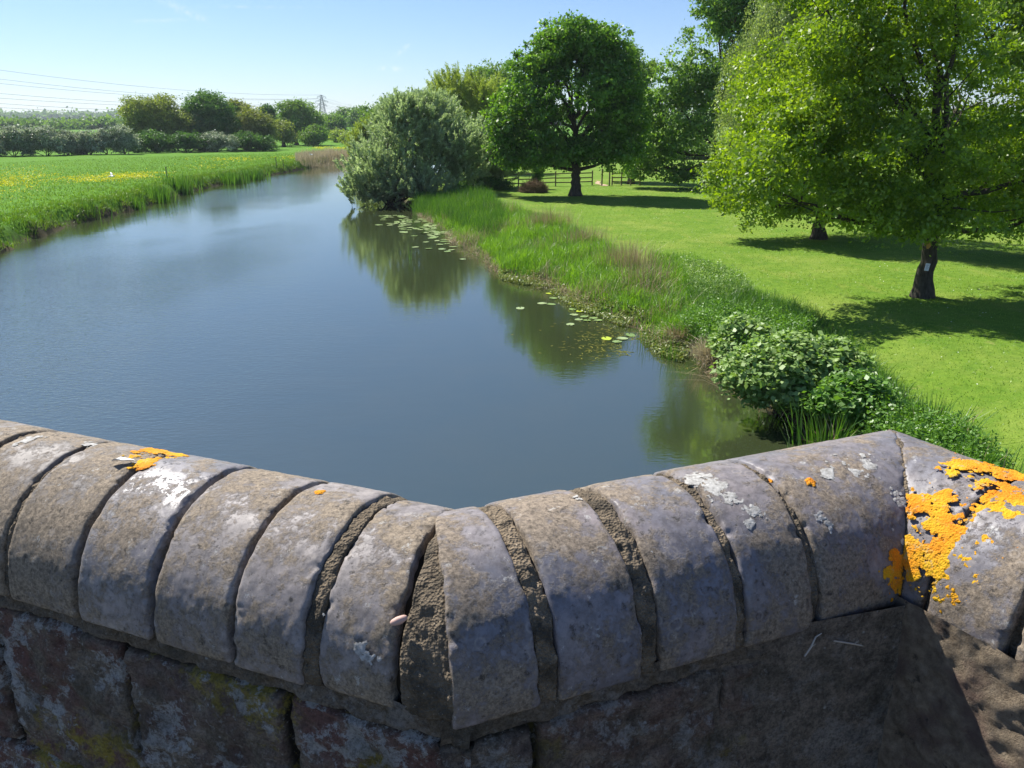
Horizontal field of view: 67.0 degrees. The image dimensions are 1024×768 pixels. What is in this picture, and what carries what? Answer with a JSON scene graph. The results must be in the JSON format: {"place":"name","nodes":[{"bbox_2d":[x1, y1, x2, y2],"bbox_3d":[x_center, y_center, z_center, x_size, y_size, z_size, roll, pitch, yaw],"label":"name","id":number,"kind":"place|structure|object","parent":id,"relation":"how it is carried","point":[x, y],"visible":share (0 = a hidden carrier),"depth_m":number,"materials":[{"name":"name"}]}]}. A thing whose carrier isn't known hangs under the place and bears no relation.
{"place":"outdoors","nodes":[
{"label":"outdoors","id":0,"kind":"place"},
{"bbox_2d":[0,160,824,508],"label":"river","id":1,"kind":"structure","parent":0,"point":[312,322],"depth_m":20.22,"materials":[{"name":"liquid"}]},
{"bbox_2d":[497,267,700,361],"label":"water plants","id":2,"kind":"object","parent":1,"relation":"on","point":[574,302],"visible":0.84,"depth_m":24.88,"materials":[{"name":"green plant"}]},
{"bbox_2d":[512,321,700,368],"bbox_3d":[2.427,-1.247,22.112,4.134,0.001,6.704,-7,20,-21],"label":"water weed","id":3,"kind":"object","parent":1,"relation":"on","point":[620,347],"visible":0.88,"depth_m":21.59,"materials":[{"name":"green plant"}]},
{"bbox_2d":[626,320,675,348],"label":"reed stems","id":4,"kind":"object","parent":1,"relation":"in","point":[644,335],"visible":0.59,"depth_m":21.59,"materials":[{"name":"green plant"}]},
{"bbox_2d":[652,334,690,362],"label":"reed stems","id":5,"kind":"object","parent":1,"relation":"in","point":[670,350],"visible":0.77,"depth_m":20.35,"materials":[{"name":"green plant"}]},
{"bbox_2d":[0,120,1023,473],"bbox_3d":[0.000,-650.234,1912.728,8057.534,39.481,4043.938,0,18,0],"label":"ground","id":6,"kind":"structure","parent":0,"point":[1000,396],"depth_m":30.08,"materials":[{"name":"green plant"}]},
{"bbox_2d":[0,138,12,156],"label":"hawthorn bush","id":7,"kind":"object","parent":6,"relation":"on","point":[3,152],"visible":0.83,"depth_m":131.87,"materials":[{"name":"green plant"}]},
{"bbox_2d":[0,123,39,155],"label":"hawthorn bush","id":8,"kind":"object","parent":6,"relation":"on","point":[12,136],"visible":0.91,"depth_m":132.44,"materials":[{"name":"green plant"}]},
{"bbox_2d":[17,124,71,155],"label":"hawthorn bush","id":9,"kind":"object","parent":6,"relation":"on","point":[49,139],"visible":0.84,"depth_m":134.47,"materials":[{"name":"green plant"}]},
{"bbox_2d":[0,106,122,119],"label":"wood","id":10,"kind":"object","parent":6,"relation":"on","point":[44,114],"visible":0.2,"depth_m":1773.80,"materials":[{"name":"green plant"}]},
{"bbox_2d":[0,110,130,129],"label":"wood","id":11,"kind":"object","parent":6,"relation":"on","point":[91,123],"visible":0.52,"depth_m":471.37,"materials":[{"name":"green plant"}]},
{"bbox_2d":[53,129,81,154],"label":"hawthorn bush","id":12,"kind":"object","parent":6,"relation":"on","point":[70,144],"visible":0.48,"depth_m":137.79,"materials":[{"name":"green plant"}]},
{"bbox_2d":[58,196,114,219],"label":"sedge clump","id":13,"kind":"object","parent":6,"relation":"on","point":[89,205],"visible":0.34,"depth_m":50.85,"materials":[{"name":"green plant"}]},
{"bbox_2d":[69,129,107,154],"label":"hawthorn bush","id":14,"kind":"object","parent":6,"relation":"on","point":[84,138],"visible":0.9,"depth_m":139.46,"materials":[{"name":"green plant"}]},
{"bbox_2d":[91,127,120,153],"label":"hawthorn bush","id":15,"kind":"object","parent":6,"relation":"on","point":[103,134],"visible":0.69,"depth_m":140.57,"materials":[{"name":"green plant"}]},
{"bbox_2d":[106,123,142,153],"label":"hawthorn bush","id":16,"kind":"object","parent":6,"relation":"on","point":[127,140],"visible":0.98,"depth_m":141.87,"materials":[{"name":"green plant"}]},
{"bbox_2d":[124,192,147,209],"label":"sedge clump","id":17,"kind":"object","parent":6,"relation":"on","point":[139,203],"visible":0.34,"depth_m":56.99,"materials":[{"name":"green plant"}]},
{"bbox_2d":[133,128,177,152],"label":"hawthorn bush","id":18,"kind":"object","parent":6,"relation":"on","point":[152,140],"visible":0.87,"depth_m":149.89,"materials":[{"name":"green plant"}]},
{"bbox_2d":[114,91,197,150],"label":"oak tree","id":19,"kind":"object","parent":6,"relation":"on","point":[159,113],"visible":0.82,"depth_m":160.43,"materials":[{"name":"green plant"}]},
{"bbox_2d":[136,182,177,203],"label":"sedge clump","id":20,"kind":"object","parent":6,"relation":"on","point":[160,195],"visible":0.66,"depth_m":62.36,"materials":[{"name":"green plant"}]},
{"bbox_2d":[0,158,334,250],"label":"bank grass","id":21,"kind":"structure","parent":6,"relation":"on","point":[137,191],"depth_m":52.98,"materials":[{"name":"green plant"}]},
{"bbox_2d":[0,152,339,246],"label":"meadow grass","id":22,"kind":"structure","parent":6,"relation":"on","point":[273,161],"depth_m":77.87,"materials":[{"name":"green plant"}]},
{"bbox_2d":[0,146,346,201],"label":"buttercups","id":23,"kind":"object","parent":6,"relation":"on","point":[115,174],"visible":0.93,"depth_m":74.63,"materials":[{"name":"yellow plant"}]},
{"bbox_2d":[154,173,199,194],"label":"sedge clump","id":24,"kind":"object","parent":6,"relation":"on","point":[184,187],"visible":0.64,"depth_m":69.76,"materials":[{"name":"green plant"}]},
{"bbox_2d":[165,129,207,151],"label":"hawthorn bush","id":25,"kind":"object","parent":6,"relation":"on","point":[185,141],"visible":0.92,"depth_m":151.29,"materials":[{"name":"green plant"}]},
{"bbox_2d":[184,174,203,188],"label":"sedge clump","id":26,"kind":"object","parent":6,"relation":"on","point":[197,180],"visible":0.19,"depth_m":75.95,"materials":[{"name":"green plant"}]},
{"bbox_2d":[177,88,245,137],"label":"oak tree","id":27,"kind":"object","parent":6,"relation":"on","point":[203,108],"visible":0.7,"depth_m":163.93,"materials":[{"name":"green plant"}]},
{"bbox_2d":[193,130,240,151],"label":"hawthorn bush","id":28,"kind":"object","parent":6,"relation":"on","point":[216,141],"visible":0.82,"depth_m":154.63,"materials":[{"name":"green plant"}]},
{"bbox_2d":[215,169,254,184],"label":"sedge clump","id":29,"kind":"object","parent":6,"relation":"on","point":[232,178],"visible":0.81,"depth_m":82.91,"materials":[{"name":"green plant"}]},
{"bbox_2d":[220,97,259,119],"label":"oak tree","id":30,"kind":"object","parent":6,"relation":"on","point":[235,102],"visible":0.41,"depth_m":182.31,"materials":[{"name":"green plant"}]},
{"bbox_2d":[226,167,270,180],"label":"sedge clump","id":31,"kind":"object","parent":6,"relation":"on","point":[257,175],"visible":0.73,"depth_m":88.76,"materials":[{"name":"green plant"}]},
{"bbox_2d":[231,130,280,151],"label":"hawthorn bush","id":32,"kind":"object","parent":6,"relation":"on","point":[247,138],"visible":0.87,"depth_m":159.41,"materials":[{"name":"green plant"}]},
{"bbox_2d":[233,103,283,149],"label":"oak tree","id":33,"kind":"object","parent":6,"relation":"on","point":[261,123],"visible":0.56,"depth_m":169.19,"materials":[{"name":"green plant"}]},
{"bbox_2d":[254,103,277,119],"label":"oak tree","id":34,"kind":"object","parent":6,"relation":"on","point":[270,109],"visible":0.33,"depth_m":201.74,"materials":[{"name":"green plant"}]},
{"bbox_2d":[273,117,298,146],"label":"thorn tree","id":35,"kind":"object","parent":6,"relation":"on","point":[288,135],"visible":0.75,"depth_m":194.58,"materials":[{"name":"green plant"}]},
{"bbox_2d":[273,96,332,144],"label":"ash tree","id":36,"kind":"object","parent":6,"relation":"on","point":[298,113],"visible":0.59,"depth_m":209.93,"materials":[{"name":"green plant"}]},
{"bbox_2d":[275,111,348,126],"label":"wood","id":37,"kind":"object","parent":6,"relation":"on","point":[321,118],"depth_m":565.81,"materials":[{"name":"green plant"}]},
{"bbox_2d":[297,123,329,145],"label":"bush","id":38,"kind":"object","parent":6,"relation":"on","point":[314,135],"visible":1,"depth_m":198.96,"materials":[{"name":"green plant"}]},
{"bbox_2d":[317,95,326,113],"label":"pylon","id":39,"kind":"object","parent":6,"relation":"on","point":[320,108],"visible":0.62,"depth_m":845.67,"materials":[{"name":"silver metal"}]},
{"bbox_2d":[0,103,111,109],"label":"power cable","id":40,"kind":"object","parent":39,"relation":"attached to","point":[62,107],"visible":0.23,"depth_m":606.56,"materials":[{"name":"grey metal"}]},
{"bbox_2d":[2,70,270,94],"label":"power cable","id":41,"kind":"object","parent":39,"relation":"attached to","point":[129,85],"visible":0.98,"depth_m":639.50,"materials":[{"name":"grey metal"}]},
{"bbox_2d":[0,93,278,104],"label":"power cable","id":42,"kind":"object","parent":39,"relation":"attached to","point":[75,99],"visible":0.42,"depth_m":604.23,"materials":[{"name":"grey metal"}]},
{"bbox_2d":[2,79,316,98],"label":"power cable","id":43,"kind":"object","parent":39,"relation":"attached to","point":[106,90],"visible":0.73,"depth_m":624.99,"materials":[{"name":"grey metal"}]},
{"bbox_2d":[0,107,319,112],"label":"power cable","id":44,"kind":"object","parent":39,"relation":"attached to","point":[83,111],"visible":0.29,"depth_m":593.58,"materials":[{"name":"grey metal"}]},
{"bbox_2d":[3,98,319,106],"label":"power cable","id":45,"kind":"object","parent":39,"relation":"attached to","point":[88,103],"visible":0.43,"depth_m":596.36,"materials":[{"name":"grey metal"}]},
{"bbox_2d":[0,83,325,99],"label":"power cable","id":46,"kind":"object","parent":39,"relation":"attached to","point":[109,93],"visible":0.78,"depth_m":607.15,"materials":[{"name":"grey metal"}]},
{"bbox_2d":[294,146,351,167],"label":"dry reeds","id":47,"kind":"object","parent":6,"relation":"on","point":[320,156],"visible":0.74,"depth_m":122.24,"materials":[{"name":"beige plant"}]},
{"bbox_2d":[324,112,349,133],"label":"ash tree","id":48,"kind":"object","parent":6,"relation":"on","point":[340,122],"visible":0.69,"depth_m":311.05,"materials":[{"name":"green plant"}]},
{"bbox_2d":[328,127,346,142],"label":"willow tree","id":49,"kind":"object","parent":6,"relation":"on","point":[334,134],"visible":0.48,"depth_m":245.91,"materials":[{"name":"green plant"}]},
{"bbox_2d":[330,106,350,128],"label":"ash tree","id":50,"kind":"object","parent":6,"relation":"on","point":[340,111],"visible":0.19,"depth_m":393.52,"materials":[{"name":"green plant"}]},
{"bbox_2d":[336,130,353,143],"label":"bush","id":51,"kind":"object","parent":6,"relation":"on","point":[341,137],"visible":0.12,"depth_m":222.37,"materials":[{"name":"green plant"}]},
{"bbox_2d":[342,105,367,131],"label":"poplar tree","id":52,"kind":"object","parent":6,"relation":"on","point":[354,118],"visible":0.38,"depth_m":357.21,"materials":[{"name":"green plant"}]},
{"bbox_2d":[341,115,378,157],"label":"willow shrub","id":53,"kind":"object","parent":6,"relation":"on","point":[358,126],"visible":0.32,"depth_m":113.15,"materials":[{"name":"green plant"}]},
{"bbox_2d":[344,87,423,149],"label":"poplar tree","id":54,"kind":"object","parent":6,"relation":"on","point":[365,108],"visible":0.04,"depth_m":139.81,"materials":[{"name":"green plant"}]},
{"bbox_2d":[332,84,492,204],"bbox_3d":[-7.529,-18.492,59.947,12.365,9.322,9.982,0,18,0],"label":"willow tree","id":55,"kind":"object","parent":6,"relation":"on","point":[388,176],"visible":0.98,"depth_m":58.75,"materials":[{"name":"green plant"}]},
{"bbox_2d":[409,181,515,234],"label":"reeds","id":56,"kind":"object","parent":6,"relation":"on","point":[422,201],"visible":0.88,"depth_m":49.36,"materials":[{"name":"green plant"}]},
{"bbox_2d":[421,61,513,123],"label":"willow tree","id":57,"kind":"object","parent":6,"relation":"on","point":[473,89],"visible":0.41,"depth_m":85.01,"materials":[{"name":"green plant"}]},
{"bbox_2d":[453,175,518,189],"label":"hedge shrub","id":58,"kind":"object","parent":6,"relation":"on","point":[497,184],"visible":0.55,"depth_m":63.51,"materials":[{"name":"green plant"}]},
{"bbox_2d":[456,111,529,184],"bbox_3d":[-1.808,-19.478,64.988,6.673,6.657,6.265,-13,22,-34],"label":"willow shrub","id":59,"kind":"object","parent":6,"relation":"on","point":[496,171],"visible":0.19,"depth_m":64.38,"materials":[{"name":"green plant"}]},
{"bbox_2d":[457,58,528,125],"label":"ash tree","id":60,"kind":"object","parent":6,"relation":"on","point":[488,71],"visible":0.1,"depth_m":105.98,"materials":[{"name":"green plant"}]},
{"bbox_2d":[486,199,528,212],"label":"dry stalks","id":61,"kind":"object","parent":6,"relation":"on","point":[514,208],"visible":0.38,"depth_m":46.36,"materials":[{"name":"plant"}]},
{"bbox_2d":[0,420,1023,767],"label":"bridge parapet","id":62,"kind":"structure","parent":6,"relation":"on","point":[162,608],"depth_m":0.89,"materials":[{"name":"stone"},{"name":"mortar"},{"name":"lichen"}]},
{"bbox_2d":[111,457,134,460],"bbox_3d":[-0.502,0.097,0.998,0.030,0.008,0.014,0,18,0],"label":"feather","id":63,"kind":"object","parent":62,"relation":"on","point":[123,459],"visible":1,"depth_m":1.00,"materials":[{"name":"white"}]},
{"bbox_2d":[390,615,407,625],"bbox_3d":[-0.113,0.236,0.771,0.019,0.008,0.008,-20,20,-4],"label":"pebble","id":64,"kind":"object","parent":62,"relation":"on","point":[398,620],"visible":1,"depth_m":0.77,"materials":[{"name":"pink stone"}]},
{"bbox_2d":[804,633,821,656],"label":"twig","id":65,"kind":"object","parent":62,"relation":"attached to","point":[809,649],"visible":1,"depth_m":0.91,"materials":[{"name":"beige wood"}]},
{"bbox_2d":[833,640,862,645],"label":"twig","id":66,"kind":"object","parent":62,"relation":"attached to","point":[855,643],"visible":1,"depth_m":0.93,"materials":[{"name":"beige wood"}]},
{"bbox_2d":[518,178,548,192],"bbox_3d":[1.779,-15.674,61.581,2.550,1.766,2.608,9,20,24],"label":"brush heap","id":67,"kind":"object","parent":6,"relation":"on","point":[533,186],"visible":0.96,"depth_m":61.07,"materials":[{"name":"brown plant"}]},
{"bbox_2d":[529,165,544,182],"bbox_3d":[2.138,-17.301,64.767,1.520,2.372,1.805,0,18,0],"label":"sapling","id":68,"kind":"object","parent":6,"relation":"on","point":[537,175],"visible":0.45,"depth_m":64.38,"materials":[{"name":"green plant"}]},
{"bbox_2d":[508,205,584,228],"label":"dry stalks","id":69,"kind":"object","parent":6,"relation":"on","point":[550,217],"visible":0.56,"depth_m":39.58,"materials":[{"name":"beige plant"}]},
{"bbox_2d":[504,170,592,186],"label":"wooden fence","id":70,"kind":"object","parent":6,"relation":"on","point":[555,178],"visible":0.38,"depth_m":67.67,"materials":[{"name":"brown wood"}]},
{"bbox_2d":[415,192,694,325],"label":"dead stems","id":71,"kind":"object","parent":6,"relation":"on","point":[554,273],"visible":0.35,"depth_m":27.51,"materials":[{"name":"plant"}]},
{"bbox_2d":[413,194,715,342],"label":"reeds","id":72,"kind":"object","parent":6,"relation":"on","point":[512,236],"visible":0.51,"depth_m":31.68,"materials":[{"name":"green plant"}]},
{"bbox_2d":[480,9,655,196],"bbox_3d":[4.132,-19.945,56.054,13.017,13.089,9.822,0,18,0],"label":"maple tree","id":73,"kind":"object","parent":6,"relation":"on","point":[610,93],"visible":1,"depth_m":55.02,"materials":[{"name":"green plant"}]},
{"bbox_2d":[547,222,622,244],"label":"dry stalks","id":74,"kind":"object","parent":6,"relation":"on","point":[584,236],"visible":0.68,"depth_m":34.53,"materials":[{"name":"plant"}]},
{"bbox_2d":[410,212,827,440],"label":"lily pads","id":75,"kind":"object","parent":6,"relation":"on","point":[488,265],"visible":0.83,"depth_m":27.30,"materials":[{"name":"green plant"}]},
{"bbox_2d":[611,173,640,184],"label":"wooden fence","id":76,"kind":"object","parent":6,"relation":"on","point":[621,181],"visible":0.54,"depth_m":68.80,"materials":[{"name":"brown wood"}]},
{"bbox_2d":[583,232,672,275],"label":"dry stalks","id":77,"kind":"object","parent":6,"relation":"on","point":[626,249],"visible":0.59,"depth_m":29.73,"materials":[{"name":"beige plant"}]},
{"bbox_2d":[594,43,666,183],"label":"maple tree","id":78,"kind":"object","parent":6,"relation":"on","point":[649,66],"visible":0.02,"depth_m":69.17,"materials":[{"name":"green plant"}]},
{"bbox_2d":[611,251,691,290],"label":"dry stalks","id":79,"kind":"object","parent":6,"relation":"on","point":[660,267],"visible":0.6,"depth_m":27.39,"materials":[{"name":"plant"}]},
{"bbox_2d":[660,321,697,339],"bbox_3d":[4.682,-1.552,21.473,1.703,0.488,2.154,-7,20,-21],"label":"grass hummock","id":80,"kind":"object","parent":6,"relation":"on","point":[675,333],"depth_m":21.31,"materials":[{"name":"beige plant"}]},
{"bbox_2d":[612,0,768,185],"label":"maple tree","id":81,"kind":"object","parent":6,"relation":"on","point":[687,80],"visible":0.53,"depth_m":62.13,"materials":[{"name":"green plant"}]},
{"bbox_2d":[667,335,719,360],"bbox_3d":[4.993,-1.018,19.707,2.194,0.592,2.188,-5,19,-13],"label":"grass hummock","id":82,"kind":"object","parent":6,"relation":"on","point":[702,349],"depth_m":19.61,"materials":[{"name":"beige plant"}]},
{"bbox_2d":[669,135,725,159],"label":"hedge tree","id":83,"kind":"object","parent":6,"relation":"on","point":[695,157],"visible":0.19,"depth_m":122.84,"materials":[{"name":"green plant"}]},
{"bbox_2d":[679,255,754,298],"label":"nettles","id":84,"kind":"object","parent":6,"relation":"on","point":[704,264],"visible":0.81,"depth_m":26.69,"materials":[{"name":"green plant"}]},
{"bbox_2d":[450,108,1021,125],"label":"wood","id":85,"kind":"object","parent":6,"relation":"on","point":[1013,115],"visible":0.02,"depth_m":643.42,"materials":[{"name":"green plant"}]},
{"bbox_2d":[702,312,778,360],"bbox_3d":[5.672,-0.960,19.121,1.908,1.578,1.528,0,18,0],"label":"bramble bush","id":86,"kind":"object","parent":6,"relation":"on","point":[722,339],"visible":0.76,"depth_m":18.86,"materials":[{"name":"green plant"}]},
{"bbox_2d":[675,293,818,345],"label":"nettles","id":87,"kind":"object","parent":6,"relation":"on","point":[799,325],"visible":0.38,"depth_m":21.20,"materials":[{"name":"green plant"}]},
{"bbox_2d":[707,0,839,162],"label":"birch tree","id":88,"kind":"object","parent":6,"relation":"on","point":[772,21],"visible":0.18,"depth_m":47.58,"materials":[{"name":"green plant"}]},
{"bbox_2d":[709,329,877,419],"bbox_3d":[5.812,-0.101,15.991,3.527,1.953,2.521,0,18,0],"label":"bramble bush","id":89,"kind":"object","parent":6,"relation":"on","point":[760,372],"visible":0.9,"depth_m":15.52,"materials":[{"name":"green plant"}]},
{"bbox_2d":[764,300,830,334],"bbox_3d":[7.512,-1.811,20.831,2.031,0.895,1.849,0,18,0],"label":"grass tuft","id":90,"kind":"object","parent":6,"relation":"on","point":[788,312],"visible":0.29,"depth_m":20.88,"materials":[{"name":"green plant"}]},
{"bbox_2d":[678,0,940,239],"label":"oak tree","id":91,"kind":"object","parent":6,"relation":"on","point":[781,212],"visible":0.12,"depth_m":34.08,"materials":[{"name":"green plant"}]},
{"bbox_2d":[778,395,871,447],"bbox_3d":[5.903,0.823,14.322,1.983,1.102,1.988,17,25,42],"label":"iris clump","id":92,"kind":"object","parent":6,"relation":"on","point":[837,432],"visible":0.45,"depth_m":14.44,"materials":[{"name":"green plant"}]},
{"bbox_2d":[796,366,906,428],"bbox_3d":[6.633,0.475,15.008,2.225,1.558,1.538,-9,20,-25],"label":"bramble bush","id":93,"kind":"object","parent":6,"relation":"on","point":[847,389],"visible":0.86,"depth_m":14.67,"materials":[{"name":"green plant"}]},
{"bbox_2d":[700,0,1023,298],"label":"oak tree","id":94,"kind":"object","parent":6,"relation":"on","point":[805,126],"visible":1,"depth_m":21.61,"materials":[{"name":"green plant"}]},
{"bbox_2d":[924,263,929,270],"bbox_3d":[12.480,-3.512,23.246,0.150,0.220,0.011,4,17,-14],"label":"notice","id":95,"kind":"object","parent":94,"relation":"attached to","point":[927,265],"visible":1,"depth_m":23.25,"materials":[{"name":"white paper"}]},
{"bbox_2d":[884,133,954,165],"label":"hedge tree","id":96,"kind":"object","parent":6,"relation":"on","point":[904,153],"visible":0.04,"depth_m":99.49,"materials":[{"name":"green plant"}]},
{"bbox_2d":[845,377,1018,468],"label":"nettles","id":97,"kind":"object","parent":6,"relation":"on","point":[887,420],"visible":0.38,"depth_m":13.43,"materials":[{"name":"green plant"}]},
{"bbox_2d":[879,381,1003,441],"bbox_3d":[7.693,0.606,14.065,2.422,1.020,2.596,0,18,0],"label":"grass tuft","id":98,"kind":"object","parent":6,"relation":"on","point":[937,408],"visible":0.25,"depth_m":14.06,"materials":[{"name":"green plant"}]},
{"bbox_2d":[911,421,1023,473],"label":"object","id":99,"kind":"object","parent":6,"relation":"on","point":[1004,461],"visible":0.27,"depth_m":12.38,"materials":[{"name":"green plant"}]},
{"bbox_2d":[939,0,1023,222],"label":"oak tree","id":100,"kind":"object","parent":6,"relation":"on","point":[1016,7],"visible":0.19,"depth_m":27.67,"materials":[{"name":"green plant"}]},
{"bbox_2d":[0,0,1023,114],"label":"sky","id":101,"kind":"structure","parent":0,"point":[351,53],"materials":[{"name":"blue"}]},
{"bbox_2d":[646,249,758,302],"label":"long grass","id":102,"kind":"structure","parent":0,"point":[678,258],"depth_m":28.25,"materials":[{"name":"green plant"}]},
{"bbox_2d":[648,273,1001,460],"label":"long grass","id":103,"kind":"structure","parent":0,"point":[748,296],"depth_m":22.51,"materials":[{"name":"green plant"}]}
]}

